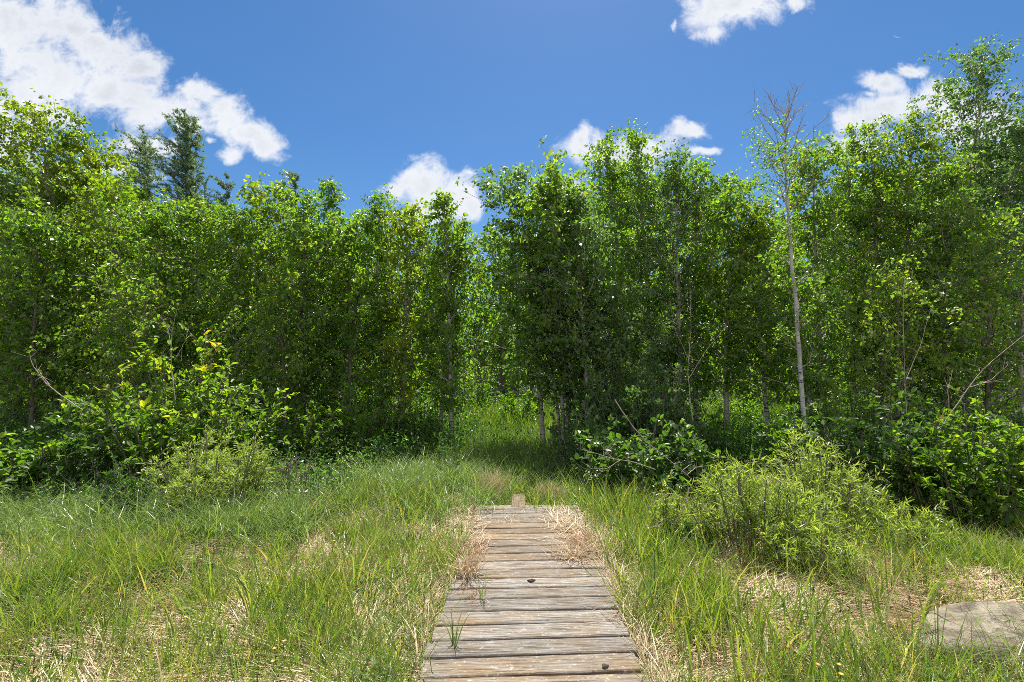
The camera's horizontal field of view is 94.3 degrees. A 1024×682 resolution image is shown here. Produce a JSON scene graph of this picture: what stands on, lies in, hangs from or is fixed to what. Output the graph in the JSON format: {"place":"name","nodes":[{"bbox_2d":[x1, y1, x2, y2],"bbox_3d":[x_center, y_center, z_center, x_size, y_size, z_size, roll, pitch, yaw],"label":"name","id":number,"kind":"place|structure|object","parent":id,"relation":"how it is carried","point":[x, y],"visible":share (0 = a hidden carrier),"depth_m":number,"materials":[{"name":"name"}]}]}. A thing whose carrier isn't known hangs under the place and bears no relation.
{"place":"outdoors","nodes":[
{"label":"outdoors","id":0,"kind":"place"},
{"bbox_2d":[0,457,1023,579],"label":"meadow grass","id":1,"kind":"structure","parent":0,"point":[365,527],"depth_m":4.69,"materials":[{"name":"green plant"}]},
{"bbox_2d":[0,373,1023,681],"bbox_3d":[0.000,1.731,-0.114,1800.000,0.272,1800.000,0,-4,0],"label":"ground","id":2,"kind":"structure","parent":0,"point":[454,531],"depth_m":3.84,"materials":[{"name":"green plant"}]},
{"bbox_2d":[0,434,71,495],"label":"alder shrub","id":3,"kind":"object","parent":2,"relation":"on","point":[15,459],"visible":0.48,"depth_m":6.62,"materials":[{"name":"green plant"}]},
{"bbox_2d":[0,158,108,428],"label":"leafy tree","id":4,"kind":"object","parent":2,"relation":"on","point":[13,181],"visible":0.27,"depth_m":11.27,"materials":[{"name":"green plant"}]},
{"bbox_2d":[0,195,115,444],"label":"leafy tree","id":5,"kind":"object","parent":2,"relation":"on","point":[17,233],"visible":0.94,"depth_m":10.14,"materials":[{"name":"green plant"}]},
{"bbox_2d":[0,82,147,411],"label":"poplar tree","id":6,"kind":"object","parent":2,"relation":"on","point":[36,135],"visible":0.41,"depth_m":12.16,"materials":[{"name":"green plant"}]},
{"bbox_2d":[0,132,161,407],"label":"poplar tree","id":7,"kind":"object","parent":2,"relation":"on","point":[98,166],"visible":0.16,"depth_m":12.63,"materials":[{"name":"green plant"}]},
{"bbox_2d":[22,401,159,487],"bbox_3d":[-6.020,1.576,6.851,1.630,1.440,1.384,0,-4,0],"label":"alder shrub","id":8,"kind":"object","parent":2,"relation":"on","point":[78,455],"visible":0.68,"depth_m":6.58,"materials":[{"name":"green plant"}]},
{"bbox_2d":[20,172,171,402],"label":"birch tree","id":9,"kind":"object","parent":2,"relation":"on","point":[141,196],"visible":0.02,"depth_m":14.74,"materials":[{"name":"green plant"}]},
{"bbox_2d":[2,165,196,409],"bbox_3d":[-9.945,-0.839,11.787,3.228,7.330,3.615,1,-4,-9],"label":"leafy tree","id":10,"kind":"object","parent":2,"relation":"on","point":[109,194],"visible":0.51,"depth_m":11.46,"materials":[{"name":"green plant"}]},
{"bbox_2d":[86,450,160,518],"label":"meadowsweet plant","id":11,"kind":"object","parent":2,"relation":"on","point":[127,480],"visible":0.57,"depth_m":5.17,"materials":[{"name":"green plant"}]},
{"bbox_2d":[83,123,166,318],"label":"larch tree","id":12,"kind":"object","parent":2,"relation":"on","point":[144,138],"visible":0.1,"depth_m":17.16,"materials":[{"name":"green plant"}]},
{"bbox_2d":[23,262,232,457],"bbox_3d":[-7.529,0.500,9.547,3.336,4.337,2.545,3,-5,-40],"label":"young tree","id":13,"kind":"object","parent":2,"relation":"on","point":[142,378],"visible":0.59,"depth_m":9.39,"materials":[{"name":"green plant"}]},
{"bbox_2d":[71,188,243,416],"bbox_3d":[-7.857,-0.352,10.960,2.994,6.203,3.348,-3,-5,39],"label":"young tree","id":14,"kind":"object","parent":2,"relation":"on","point":[155,225],"visible":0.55,"depth_m":10.62,"materials":[{"name":"green plant"}]},
{"bbox_2d":[106,108,224,371],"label":"larch tree","id":15,"kind":"object","parent":2,"relation":"on","point":[187,167],"visible":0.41,"depth_m":16.16,"materials":[{"name":"green plant"}]},
{"bbox_2d":[34,322,299,489],"bbox_3d":[-5.052,1.124,7.229,3.302,2.807,2.620,0,-4,0],"label":"alder shrub","id":16,"kind":"object","parent":2,"relation":"on","point":[181,429],"visible":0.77,"depth_m":7.03,"materials":[{"name":"green plant"}]},
{"bbox_2d":[121,188,251,418],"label":"young tree","id":17,"kind":"object","parent":2,"relation":"on","point":[198,292],"visible":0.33,"depth_m":11.38,"materials":[{"name":"green plant"}]},
{"bbox_2d":[0,444,395,512],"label":"undergrowth","id":18,"kind":"object","parent":2,"relation":"on","point":[63,485],"visible":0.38,"depth_m":6.20,"materials":[{"name":"green plant"}]},
{"bbox_2d":[185,171,235,396],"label":"larch tree","id":19,"kind":"object","parent":2,"relation":"on","point":[226,196],"visible":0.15,"depth_m":16.47,"materials":[{"name":"green plant"}]},
{"bbox_2d":[135,423,289,525],"bbox_3d":[-3.599,1.562,5.609,1.572,1.174,1.394,-2,-4,29],"label":"willow shrub","id":20,"kind":"object","parent":2,"relation":"on","point":[204,471],"visible":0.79,"depth_m":5.53,"materials":[{"name":"green plant"}]},
{"bbox_2d":[170,193,284,431],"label":"birch tree","id":21,"kind":"object","parent":2,"relation":"on","point":[237,218],"visible":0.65,"depth_m":10.89,"materials":[{"name":"green plant"}]},
{"bbox_2d":[187,169,318,425],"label":"birch tree","id":22,"kind":"object","parent":2,"relation":"on","point":[260,199],"visible":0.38,"depth_m":11.23,"materials":[{"name":"green plant"}]},
{"bbox_2d":[185,264,354,447],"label":"young tree","id":23,"kind":"object","parent":2,"relation":"on","point":[277,311],"visible":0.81,"depth_m":9.88,"materials":[{"name":"green plant"}]},
{"bbox_2d":[223,215,352,407],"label":"birch tree","id":24,"kind":"object","parent":2,"relation":"on","point":[288,359],"visible":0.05,"depth_m":14.31,"materials":[{"name":"green plant"}]},
{"bbox_2d":[232,184,352,432],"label":"birch tree","id":25,"kind":"object","parent":2,"relation":"on","point":[303,227],"visible":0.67,"depth_m":10.60,"materials":[{"name":"green plant"}]},
{"bbox_2d":[261,400,346,468],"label":"alder shrub","id":26,"kind":"object","parent":2,"relation":"on","point":[309,420],"visible":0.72,"depth_m":8.54,"materials":[{"name":"green plant"}]},
{"bbox_2d":[295,175,360,417],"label":"birch tree","id":27,"kind":"object","parent":2,"relation":"on","point":[330,182],"visible":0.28,"depth_m":11.81,"materials":[{"name":"green plant"}]},
{"bbox_2d":[0,445,657,558],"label":"sedge","id":28,"kind":"object","parent":2,"relation":"on","point":[303,525],"visible":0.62,"depth_m":5.10,"materials":[{"name":"green plant"}]},
{"bbox_2d":[262,209,399,420],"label":"birch tree","id":29,"kind":"object","parent":2,"relation":"on","point":[346,231],"visible":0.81,"depth_m":10.81,"materials":[{"name":"green plant"}]},
{"bbox_2d":[307,380,400,461],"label":"alder shrub","id":30,"kind":"object","parent":2,"relation":"on","point":[351,424],"visible":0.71,"depth_m":9.14,"materials":[{"name":"green plant"}]},
{"bbox_2d":[307,211,404,413],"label":"birch tree","id":31,"kind":"object","parent":2,"relation":"on","point":[370,269],"visible":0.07,"depth_m":13.83,"materials":[{"name":"green plant"}]},
{"bbox_2d":[322,183,422,422],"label":"birch tree","id":32,"kind":"object","parent":2,"relation":"on","point":[373,217],"visible":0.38,"depth_m":11.66,"materials":[{"name":"green plant"}]},
{"bbox_2d":[351,200,442,423],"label":"birch tree","id":33,"kind":"object","parent":2,"relation":"on","point":[411,227],"visible":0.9,"depth_m":11.13,"materials":[{"name":"green plant"}]},
{"bbox_2d":[362,400,439,453],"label":"alder shrub","id":34,"kind":"object","parent":2,"relation":"on","point":[412,416],"visible":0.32,"depth_m":9.97,"materials":[{"name":"green plant"}]},
{"bbox_2d":[393,220,450,394],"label":"birch tree","id":35,"kind":"object","parent":2,"relation":"on","point":[422,246],"visible":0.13,"depth_m":26.38,"materials":[{"name":"green plant"}]},
{"bbox_2d":[405,187,483,437],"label":"birch tree","id":36,"kind":"object","parent":2,"relation":"on","point":[440,202],"visible":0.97,"depth_m":10.79,"materials":[{"name":"green plant"}]},
{"bbox_2d":[399,212,491,442],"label":"birch tree","id":37,"kind":"object","parent":2,"relation":"on","point":[423,335],"visible":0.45,"depth_m":11.23,"materials":[{"name":"green plant"}]},
{"bbox_2d":[445,359,504,408],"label":"sapling","id":38,"kind":"object","parent":2,"relation":"on","point":[482,386],"visible":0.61,"depth_m":18.76,"materials":[{"name":"green plant"}]},
{"bbox_2d":[455,256,502,398],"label":"birch tree","id":39,"kind":"object","parent":2,"relation":"on","point":[473,326],"visible":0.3,"depth_m":28.02,"materials":[{"name":"green plant"}]},
{"bbox_2d":[0,417,986,490],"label":"woodland grass","id":40,"kind":"structure","parent":2,"relation":"on","point":[530,442],"depth_m":8.84,"materials":[{"name":"green plant"}]},
{"bbox_2d":[2,470,985,571],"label":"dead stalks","id":41,"kind":"object","parent":2,"relation":"on","point":[619,538],"visible":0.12,"depth_m":4.44,"materials":[{"name":"beige plant"}]},
{"bbox_2d":[462,225,529,393],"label":"birch tree","id":42,"kind":"object","parent":2,"relation":"on","point":[485,240],"visible":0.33,"depth_m":26.59,"materials":[{"name":"green plant"}]},
{"bbox_2d":[0,393,1012,436],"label":"clearing grass","id":43,"kind":"structure","parent":2,"relation":"on","point":[490,416],"depth_m":15.55,"materials":[{"name":"green plant"}]},
{"bbox_2d":[462,313,552,400],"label":"sapling","id":44,"kind":"object","parent":2,"relation":"on","point":[497,372],"visible":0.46,"depth_m":25.06,"materials":[{"name":"green plant"}]},
{"bbox_2d":[0,385,1017,419],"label":"undergrowth","id":45,"kind":"object","parent":2,"relation":"on","point":[548,401],"visible":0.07,"depth_m":19.21,"materials":[{"name":"green plant"}]},
{"bbox_2d":[444,160,578,449],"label":"birch tree","id":46,"kind":"object","parent":2,"relation":"on","point":[510,226],"visible":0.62,"depth_m":10.79,"materials":[{"name":"green plant"}]},
{"bbox_2d":[0,472,1023,681],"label":"dead straw","id":47,"kind":"object","parent":2,"relation":"on","point":[695,664],"visible":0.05,"depth_m":3.32,"materials":[{"name":"beige plant"}]},
{"bbox_2d":[0,393,1023,456],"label":"thicket","id":48,"kind":"object","parent":2,"relation":"on","point":[41,414],"visible":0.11,"depth_m":10.44,"materials":[{"name":"green plant"}]},
{"bbox_2d":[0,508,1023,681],"bbox_3d":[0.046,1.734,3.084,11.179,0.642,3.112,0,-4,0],"label":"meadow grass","id":49,"kind":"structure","parent":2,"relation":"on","point":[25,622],"depth_m":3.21,"materials":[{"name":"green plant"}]},
{"bbox_2d":[0,404,1023,481],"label":"undergrowth","id":50,"kind":"object","parent":2,"relation":"on","point":[737,433],"visible":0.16,"depth_m":8.73,"materials":[{"name":"green plant"}]},
{"bbox_2d":[0,510,1023,681],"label":"sedge","id":51,"kind":"object","parent":2,"relation":"on","point":[382,669],"visible":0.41,"depth_m":2.89,"materials":[{"name":"green plant"}]},
{"bbox_2d":[0,481,1023,681],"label":"clover and weeds","id":52,"kind":"object","parent":2,"relation":"on","point":[38,642],"visible":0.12,"depth_m":3.60,"materials":[{"name":"green plant"}]},
{"bbox_2d":[1,253,1023,395],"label":"distant wood","id":53,"kind":"object","parent":2,"relation":"on","point":[518,375],"visible":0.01,"depth_m":38.03,"materials":[{"name":"green plant"}]},
{"bbox_2d":[496,388,545,424],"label":"sapling","id":54,"kind":"object","parent":2,"relation":"on","point":[511,403],"visible":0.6,"depth_m":15.22,"materials":[{"name":"green plant"}]},
{"bbox_2d":[419,505,649,681],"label":"boardwalk","id":55,"kind":"structure","parent":2,"relation":"on","point":[518,627],"depth_m":3.11,"materials":[{"name":"grey wood"}]},
{"bbox_2d":[429,533,507,589],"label":"dry grass tuft","id":56,"kind":"object","parent":55,"relation":"on","point":[468,570],"visible":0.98,"depth_m":3.76,"materials":[{"name":"plant"}]},
{"bbox_2d":[523,498,599,549],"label":"dry grass tuft","id":57,"kind":"object","parent":55,"relation":"on","point":[558,523],"visible":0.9,"depth_m":5.07,"materials":[{"name":"plant"}]},
{"bbox_2d":[540,533,600,569],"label":"dry grass tuft","id":58,"kind":"object","parent":55,"relation":"on","point":[569,554],"visible":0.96,"depth_m":4.12,"materials":[{"name":"plant"}]},
{"bbox_2d":[473,135,622,439],"bbox_3d":[0.763,-0.800,10.614,3.357,6.967,3.114,0,-4,0],"label":"birch tree","id":59,"kind":"object","parent":2,"relation":"on","point":[554,177],"visible":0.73,"depth_m":10.30,"materials":[{"name":"green plant"}]},
{"bbox_2d":[375,496,722,681],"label":"edge straw","id":60,"kind":"object","parent":2,"relation":"on","point":[651,653],"visible":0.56,"depth_m":3.07,"materials":[{"name":"beige plant"}]},
{"bbox_2d":[524,172,622,430],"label":"birch tree","id":61,"kind":"object","parent":2,"relation":"on","point":[576,209],"visible":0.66,"depth_m":10.05,"materials":[{"name":"green plant"}]},
{"bbox_2d":[543,394,629,481],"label":"alder shrub","id":62,"kind":"object","parent":2,"relation":"on","point":[554,429],"visible":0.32,"depth_m":7.73,"materials":[{"name":"green plant"}]},
{"bbox_2d":[531,273,667,443],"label":"young tree","id":63,"kind":"object","parent":2,"relation":"on","point":[618,341],"visible":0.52,"depth_m":10.07,"materials":[{"name":"green plant"}]},
{"bbox_2d":[558,126,645,396],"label":"birch tree","id":64,"kind":"object","parent":2,"relation":"on","point":[598,163],"visible":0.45,"depth_m":12.16,"materials":[{"name":"green plant"}]},
{"bbox_2d":[580,118,695,411],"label":"birch tree","id":65,"kind":"object","parent":2,"relation":"on","point":[633,141],"visible":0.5,"depth_m":11.93,"materials":[{"name":"green plant"}]},
{"bbox_2d":[565,414,725,503],"bbox_3d":[1.897,1.705,6.788,2.272,1.338,1.856,0,-4,0],"label":"alder shrub","id":66,"kind":"object","parent":2,"relation":"on","point":[643,456],"visible":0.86,"depth_m":6.47,"materials":[{"name":"green plant"}]},
{"bbox_2d":[588,156,704,398],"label":"birch tree","id":67,"kind":"object","parent":2,"relation":"on","point":[640,277],"visible":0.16,"depth_m":15.31,"materials":[{"name":"green plant"}]},
{"bbox_2d":[581,346,731,458],"bbox_3d":[2.575,1.500,8.864,2.299,2.853,2.298,1,-4,-12],"label":"alder shrub","id":68,"kind":"object","parent":2,"relation":"on","point":[638,413],"visible":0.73,"depth_m":8.71,"materials":[{"name":"green plant"}]},
{"bbox_2d":[610,137,723,420],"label":"birch tree","id":69,"kind":"object","parent":2,"relation":"on","point":[676,185],"visible":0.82,"depth_m":11.17,"materials":[{"name":"green plant"}]},
{"bbox_2d":[641,469,695,547],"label":"sapling","id":70,"kind":"object","parent":2,"relation":"on","point":[663,507],"visible":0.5,"depth_m":4.74,"materials":[{"name":"green plant"}]},
{"bbox_2d":[639,156,732,421],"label":"birch tree","id":71,"kind":"object","parent":2,"relation":"on","point":[699,214],"visible":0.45,"depth_m":11.73,"materials":[{"name":"green plant"}]},
{"bbox_2d":[658,519,717,563],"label":"sapling","id":72,"kind":"object","parent":2,"relation":"on","point":[690,535],"visible":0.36,"depth_m":4.53,"materials":[{"name":"green plant"}]},
{"bbox_2d":[643,386,735,450],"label":"alder shrub","id":73,"kind":"object","parent":2,"relation":"on","point":[714,416],"visible":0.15,"depth_m":9.04,"materials":[{"name":"green plant"}]},
{"bbox_2d":[673,452,736,500],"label":"alder shrub","id":74,"kind":"object","parent":2,"relation":"on","point":[694,471],"visible":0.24,"depth_m":6.41,"materials":[{"name":"green plant"}]},
{"bbox_2d":[652,165,779,436],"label":"birch tree","id":75,"kind":"object","parent":2,"relation":"on","point":[728,203],"visible":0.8,"depth_m":11.27,"materials":[{"name":"green plant"}]},
{"bbox_2d":[663,183,774,397],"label":"birch tree","id":76,"kind":"object","parent":2,"relation":"on","point":[713,289],"visible":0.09,"depth_m":26.70,"materials":[{"name":"green plant"}]},
{"bbox_2d":[689,195,797,440],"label":"birch tree","id":77,"kind":"object","parent":2,"relation":"on","point":[758,227],"visible":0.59,"depth_m":11.00,"materials":[{"name":"green plant"}]},
{"bbox_2d":[721,392,776,432],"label":"sapling","id":78,"kind":"object","parent":2,"relation":"on","point":[733,407],"visible":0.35,"depth_m":13.82,"materials":[{"name":"green plant"}]},
{"bbox_2d":[671,448,854,561],"bbox_3d":[2.383,1.595,4.662,1.601,1.104,1.204,-2,-4,23],"label":"willow shrub","id":79,"kind":"object","parent":2,"relation":"on","point":[747,510],"visible":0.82,"depth_m":4.45,"materials":[{"name":"green plant"}]},
{"bbox_2d":[735,208,810,397],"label":"birch tree","id":80,"kind":"object","parent":2,"relation":"on","point":[768,246],"visible":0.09,"depth_m":24.97,"materials":[{"name":"green plant"}]},
{"bbox_2d":[728,80,840,440],"bbox_3d":[5.046,-1.303,8.664,1.910,7.396,1.666,3,-5,-38],"label":"birch tree","id":81,"kind":"object","parent":2,"relation":"on","point":[797,321],"visible":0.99,"depth_m":8.70,"materials":[{"name":"green plant"}]},
{"bbox_2d":[712,242,869,437],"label":"birch tree","id":82,"kind":"object","parent":2,"relation":"on","point":[807,296],"visible":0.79,"depth_m":9.80,"materials":[{"name":"green plant"}]},
{"bbox_2d":[757,402,853,475],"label":"alder shrub","id":83,"kind":"object","parent":2,"relation":"on","point":[785,438],"visible":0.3,"depth_m":7.55,"materials":[{"name":"green plant"}]},
{"bbox_2d":[752,505,875,586],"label":"willow shrub","id":84,"kind":"object","parent":2,"relation":"on","point":[814,540],"visible":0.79,"depth_m":4.03,"materials":[{"name":"green plant"}]},
{"bbox_2d":[759,424,894,537],"bbox_3d":[3.314,1.615,5.227,1.365,1.426,1.328,2,-4,-27],"label":"willow shrub","id":85,"kind":"object","parent":2,"relation":"on","point":[811,478],"visible":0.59,"depth_m":5.11,"materials":[{"name":"green plant"}]},
{"bbox_2d":[753,130,901,414],"bbox_3d":[7.321,-1.133,11.457,3.192,7.702,2.818,0,-4,0],"label":"leafy tree","id":86,"kind":"object","parent":2,"relation":"on","point":[814,217],"visible":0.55,"depth_m":11.45,"materials":[{"name":"green plant"}]},
{"bbox_2d":[774,178,902,418],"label":"birch tree","id":87,"kind":"object","parent":2,"relation":"on","point":[833,194],"visible":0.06,"depth_m":14.76,"materials":[{"name":"green plant"}]},
{"bbox_2d":[790,372,903,455],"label":"alder shrub","id":88,"kind":"object","parent":2,"relation":"on","point":[835,413],"visible":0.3,"depth_m":9.05,"materials":[{"name":"green plant"}]},
{"bbox_2d":[787,122,911,420],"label":"leafy tree","id":89,"kind":"object","parent":2,"relation":"on","point":[849,129],"visible":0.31,"depth_m":12.17,"materials":[{"name":"green plant"}]},
{"bbox_2d":[774,371,971,510],"bbox_3d":[4.698,1.387,6.339,2.190,1.970,1.818,-1,-4,17],"label":"alder shrub","id":90,"kind":"object","parent":2,"relation":"on","point":[911,433],"visible":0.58,"depth_m":6.17,"materials":[{"name":"green plant"}]},
{"bbox_2d":[819,112,936,416],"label":"birch tree","id":91,"kind":"object","parent":2,"relation":"on","point":[864,127],"visible":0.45,"depth_m":11.61,"materials":[{"name":"green plant"}]},
{"bbox_2d":[824,486,963,555],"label":"willow shrub","id":92,"kind":"object","parent":2,"relation":"on","point":[915,529],"visible":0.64,"depth_m":4.63,"materials":[{"name":"green plant"}]},
{"bbox_2d":[813,250,987,444],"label":"young tree","id":93,"kind":"object","parent":2,"relation":"on","point":[897,291],"visible":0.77,"depth_m":9.46,"materials":[{"name":"green plant"}]},
{"bbox_2d":[805,159,999,407],"bbox_3d":[12.958,-1.547,16.166,4.712,9.377,4.746,-1,-4,18],"label":"birch tree","id":94,"kind":"object","parent":2,"relation":"on","point":[904,206],"visible":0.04,"depth_m":16.14,"materials":[{"name":"green plant"}]},
{"bbox_2d":[828,102,1005,425],"bbox_3d":[9.453,-1.481,11.481,3.461,8.436,3.101,-1,-4,19],"label":"leafy tree","id":95,"kind":"object","parent":2,"relation":"on","point":[927,145],"visible":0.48,"depth_m":11.32,"materials":[{"name":"green plant"}]},
{"bbox_2d":[841,150,1023,427],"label":"leafy tree","id":96,"kind":"object","parent":2,"relation":"on","point":[943,185],"visible":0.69,"depth_m":10.43,"materials":[{"name":"green plant"}]},
{"bbox_2d":[861,384,1023,540],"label":"alder shrub","id":97,"kind":"object","parent":2,"relation":"on","point":[996,490],"visible":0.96,"depth_m":5.17,"materials":[{"name":"green plant"}]},
{"bbox_2d":[882,195,1023,434],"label":"leafy tree","id":98,"kind":"object","parent":2,"relation":"on","point":[997,223],"visible":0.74,"depth_m":9.88,"materials":[{"name":"green plant"}]},
{"bbox_2d":[885,27,1023,427],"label":"birch tree","id":99,"kind":"object","parent":2,"relation":"on","point":[979,71],"visible":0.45,"depth_m":12.48,"materials":[{"name":"green plant"}]},
{"bbox_2d":[915,128,1023,404],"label":"birch tree","id":100,"kind":"object","parent":2,"relation":"on","point":[983,175],"visible":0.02,"depth_m":16.23,"materials":[{"name":"green plant"}]},
{"bbox_2d":[920,601,1023,680],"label":"boulder","id":101,"kind":"object","parent":2,"relation":"on","point":[958,614],"visible":0.47,"depth_m":2.96,"materials":[{"name":"stone"}]},
{"bbox_2d":[929,125,1023,425],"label":"leafy tree","id":102,"kind":"object","parent":2,"relation":"on","point":[1006,154],"visible":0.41,"depth_m":11.51,"materials":[{"name":"green plant"}]},
{"bbox_2d":[975,91,1023,388],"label":"leafy tree","id":103,"kind":"object","parent":2,"relation":"on","point":[1019,119],"visible":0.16,"depth_m":13.58,"materials":[{"name":"green plant"}]},
{"bbox_2d":[0,0,1023,371],"label":"sky","id":104,"kind":"structure","parent":0,"point":[413,97],"materials":[{"name":"blue"}]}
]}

